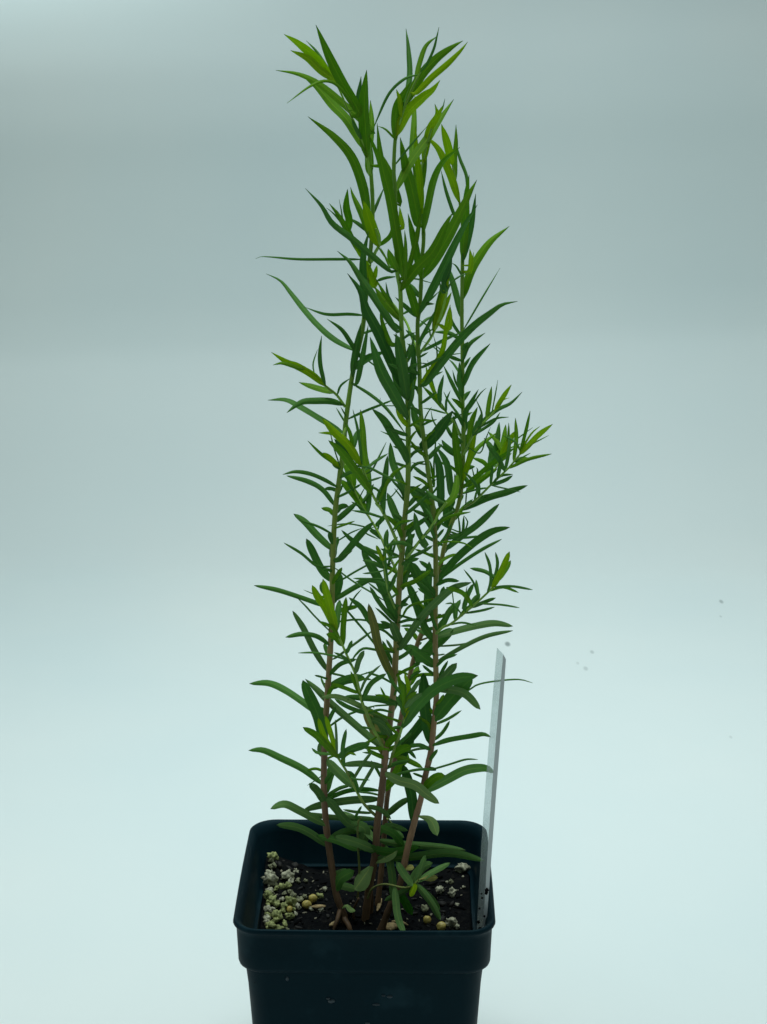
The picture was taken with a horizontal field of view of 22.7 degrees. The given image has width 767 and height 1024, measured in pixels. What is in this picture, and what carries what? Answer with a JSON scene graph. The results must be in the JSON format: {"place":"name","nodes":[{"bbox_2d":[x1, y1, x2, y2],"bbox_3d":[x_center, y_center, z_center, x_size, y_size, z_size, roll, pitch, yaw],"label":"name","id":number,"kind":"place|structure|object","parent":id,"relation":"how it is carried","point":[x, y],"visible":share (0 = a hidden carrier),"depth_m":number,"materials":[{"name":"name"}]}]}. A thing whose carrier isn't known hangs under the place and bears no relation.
{"place":"outdoors","nodes":[
{"label":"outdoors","id":0,"kind":"place"},
{"bbox_2d":[233,819,495,1023],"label":"plastic pot","id":1,"kind":"object","parent":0,"point":[364,976],"visible":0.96,"depth_m":0.67,"materials":[{"name":"black plastic"}]},
{"bbox_2d":[260,857,470,929],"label":"potting soil","id":2,"kind":"structure","parent":1,"relation":"in","point":[308,919],"depth_m":0.72,"materials":[{"name":"brown soil"}]},
{"bbox_2d":[263,905,269,911],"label":"perlite granule","id":3,"kind":"object","parent":2,"relation":"on","point":[266,908],"visible":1,"depth_m":0.71,"materials":[{"name":"grey stone"}]},
{"bbox_2d":[263,914,270,919],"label":"perlite granule","id":4,"kind":"object","parent":2,"relation":"on","point":[267,916],"visible":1,"depth_m":0.71,"materials":[{"name":"white stone"}]},
{"bbox_2d":[263,890,273,899],"bbox_3d":[-0.043,0.143,0.717,0.004,0.004,0.004,-23,20,18],"label":"perlite granule","id":5,"kind":"object","parent":2,"relation":"on","point":[266,893],"visible":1,"depth_m":0.71,"materials":[{"name":"green stone"}]},
{"bbox_2d":[261,872,278,885],"bbox_3d":[-0.043,0.139,0.724,0.007,0.005,0.007,29,-39,-33],"label":"perlite granule","id":6,"kind":"object","parent":2,"relation":"on","point":[270,878],"visible":1,"depth_m":0.72,"materials":[{"name":"white stone"}]},
{"bbox_2d":[265,921,275,928],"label":"perlite granule","id":7,"kind":"object","parent":2,"relation":"on","point":[270,925],"visible":0.77,"depth_m":0.70,"materials":[{"name":"green stone"}]},
{"bbox_2d":[268,895,276,904],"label":"perlite granule","id":8,"kind":"object","parent":2,"relation":"on","point":[272,899],"visible":1,"depth_m":0.71,"materials":[{"name":"stone"}]},
{"bbox_2d":[267,851,278,859],"bbox_3d":[-0.043,0.133,0.736,0.006,0.004,0.005,32,-40,-22],"label":"perlite granule","id":9,"kind":"object","parent":2,"relation":"on","point":[273,854],"visible":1,"depth_m":0.73,"materials":[{"name":"green stone"}]},
{"bbox_2d":[271,917,279,923],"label":"perlite granule","id":10,"kind":"object","parent":2,"relation":"on","point":[275,920],"visible":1,"depth_m":0.71,"materials":[{"name":"stone"}]},
{"bbox_2d":[270,909,282,919],"bbox_3d":[-0.039,0.150,0.708,0.005,0.005,0.005,19,6,23],"label":"perlite granule","id":11,"kind":"object","parent":2,"relation":"on","point":[276,913],"visible":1,"depth_m":0.71,"materials":[{"name":"green stone"}]},
{"bbox_2d":[273,900,280,907],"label":"perlite granule","id":12,"kind":"object","parent":2,"relation":"on","point":[277,903],"visible":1,"depth_m":0.71,"materials":[{"name":"stone"}]},
{"bbox_2d":[280,901,287,907],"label":"perlite granule","id":13,"kind":"object","parent":2,"relation":"on","point":[283,905],"visible":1,"depth_m":0.71,"materials":[{"name":"stone"}]},
{"bbox_2d":[282,919,287,927],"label":"perlite granule","id":14,"kind":"object","parent":2,"relation":"on","point":[284,923],"visible":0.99,"depth_m":0.70,"materials":[{"name":"stone"}]},
{"bbox_2d":[281,869,294,879],"bbox_3d":[-0.037,0.138,0.728,0.006,0.005,0.005,10,-26,3],"label":"perlite granule","id":15,"kind":"object","parent":2,"relation":"on","point":[287,874],"visible":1,"depth_m":0.73,"materials":[{"name":"white stone"}]},
{"bbox_2d":[284,881,291,888],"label":"perlite granule","id":16,"kind":"object","parent":2,"relation":"on","point":[287,885],"visible":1,"depth_m":0.72,"materials":[{"name":"stone"}]},
{"bbox_2d":[284,912,294,919],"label":"perlite granule","id":17,"kind":"object","parent":2,"relation":"on","point":[289,916],"visible":1,"depth_m":0.71,"materials":[{"name":"green stone"}]},
{"bbox_2d":[286,906,292,912],"bbox_3d":[-0.035,0.148,0.712,0.002,0.003,0.003,27,33,-29],"label":"fertiliser bead","id":18,"kind":"object","parent":2,"relation":"on","point":[289,909],"visible":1,"depth_m":0.71,"materials":[{"name":"yellow plastic"}]},
{"bbox_2d":[284,896,296,906],"bbox_3d":[-0.035,0.146,0.715,0.005,0.005,0.004,-15,11,5],"label":"perlite granule","id":19,"kind":"object","parent":2,"relation":"on","point":[291,901],"visible":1,"depth_m":0.71,"materials":[{"name":"stone"}]},
{"bbox_2d":[290,892,296,897],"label":"perlite granule","id":20,"kind":"object","parent":2,"relation":"on","point":[292,894],"visible":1,"depth_m":0.72,"materials":[{"name":"grey stone"}]},
{"bbox_2d":[295,903,301,909],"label":"perlite granule","id":21,"kind":"object","parent":2,"relation":"on","point":[298,906],"visible":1,"depth_m":0.71,"materials":[{"name":"grey stone"}]},
{"bbox_2d":[296,896,303,901],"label":"perlite granule","id":22,"kind":"object","parent":2,"relation":"on","point":[300,898],"visible":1,"depth_m":0.72,"materials":[{"name":"grey stone"}]},
{"bbox_2d":[302,900,311,908],"bbox_3d":[-0.029,0.147,0.716,0.004,0.004,0.004,3,-25,-11],"label":"fertiliser bead","id":23,"kind":"object","parent":2,"relation":"on","point":[306,904],"visible":1,"depth_m":0.71,"materials":[{"name":"yellow plastic"}]},
{"bbox_2d":[309,894,316,902],"bbox_3d":[-0.026,0.145,0.719,0.003,0.004,0.003,21,39,-8],"label":"fertiliser bead","id":24,"kind":"object","parent":2,"relation":"on","point":[312,898],"visible":1,"depth_m":0.72,"materials":[{"name":"yellow plastic"}]},
{"bbox_2d":[311,904,325,907],"bbox_3d":[-0.024,0.147,0.714,0.005,0.001,0.002,0,16,0],"label":"bark flake","id":25,"kind":"object","parent":2,"relation":"on","point":[318,906],"visible":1,"depth_m":0.71,"materials":[{"name":"brown wood"}]},
{"bbox_2d":[316,893,323,898],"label":"perlite granule","id":26,"kind":"object","parent":2,"relation":"on","point":[320,895],"visible":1,"depth_m":0.72,"materials":[{"name":"stone"}]},
{"bbox_2d":[376,898,381,910],"bbox_3d":[-0.002,0.147,0.715,0.002,0.001,0.009,0,16,0],"label":"bark flake","id":27,"kind":"object","parent":2,"relation":"on","point":[378,906],"visible":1,"depth_m":0.71,"materials":[{"name":"brown wood"}]},
{"bbox_2d":[386,922,397,929],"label":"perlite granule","id":28,"kind":"object","parent":2,"relation":"on","point":[391,926],"visible":0.9,"depth_m":0.70,"materials":[{"name":"beige stone"}]},
{"bbox_2d":[248,25,552,929],"bbox_3d":[0.006,0.001,0.669,0.107,0.334,0.080,-3,16,-9],"label":"tarragon plant","id":29,"kind":"object","parent":2,"relation":"on","point":[408,701],"visible":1,"depth_m":0.67,"materials":[{"name":"green plant"}]},
{"bbox_2d":[421,904,428,911],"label":"perlite granule","id":30,"kind":"object","parent":2,"relation":"on","point":[424,908],"visible":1,"depth_m":0.71,"materials":[{"name":"grey stone"}]},
{"bbox_2d":[423,916,430,923],"bbox_3d":[0.016,0.151,0.706,0.003,0.003,0.003,-2,-3,-6],"label":"fertiliser bead","id":31,"kind":"object","parent":2,"relation":"on","point":[426,919],"visible":1,"depth_m":0.70,"materials":[{"name":"yellow plastic"}]},
{"bbox_2d":[435,885,443,893],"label":"perlite granule","id":32,"kind":"object","parent":2,"relation":"on","point":[439,889],"visible":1,"depth_m":0.72,"materials":[{"name":"white stone"}]},
{"bbox_2d":[436,921,445,929],"bbox_3d":[0.021,0.152,0.701,0.004,0.004,0.004,13,19,29],"label":"fertiliser bead","id":33,"kind":"object","parent":2,"relation":"on","point":[441,925],"visible":0.84,"depth_m":0.70,"materials":[{"name":"yellow plastic"}]},
{"bbox_2d":[445,917,457,927],"bbox_3d":[0.025,0.152,0.705,0.005,0.007,0.004,-36,31,27],"label":"perlite granule","id":34,"kind":"object","parent":2,"relation":"on","point":[451,922],"visible":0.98,"depth_m":0.70,"materials":[{"name":"white stone"}]},
{"bbox_2d":[448,887,456,897],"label":"perlite granule","id":35,"kind":"object","parent":2,"relation":"on","point":[452,892],"visible":1,"depth_m":0.72,"materials":[{"name":"white stone"}]},
{"bbox_2d":[454,863,470,872],"bbox_3d":[0.030,0.138,0.740,0.006,0.004,0.007,-20,-37,36],"label":"perlite granule","id":36,"kind":"object","parent":2,"relation":"on","point":[461,867],"visible":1,"depth_m":0.74,"materials":[{"name":"white stone"}]},
{"bbox_2d":[477,654,505,928],"bbox_3d":[0.037,0.102,0.665,0.009,0.115,0.010,0,16,0],"label":"plant label","id":37,"kind":"object","parent":1,"relation":"in","point":[494,788],"visible":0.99,"depth_m":0.66,"materials":[{"name":"opaque white plastic"},{"name":"soil"}]},
{"bbox_2d":[0,0,766,1023],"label":"backdrop","id":38,"kind":"structure","parent":0,"point":[166,166],"depth_m":1.39,"materials":[{"name":"white"}]}
]}

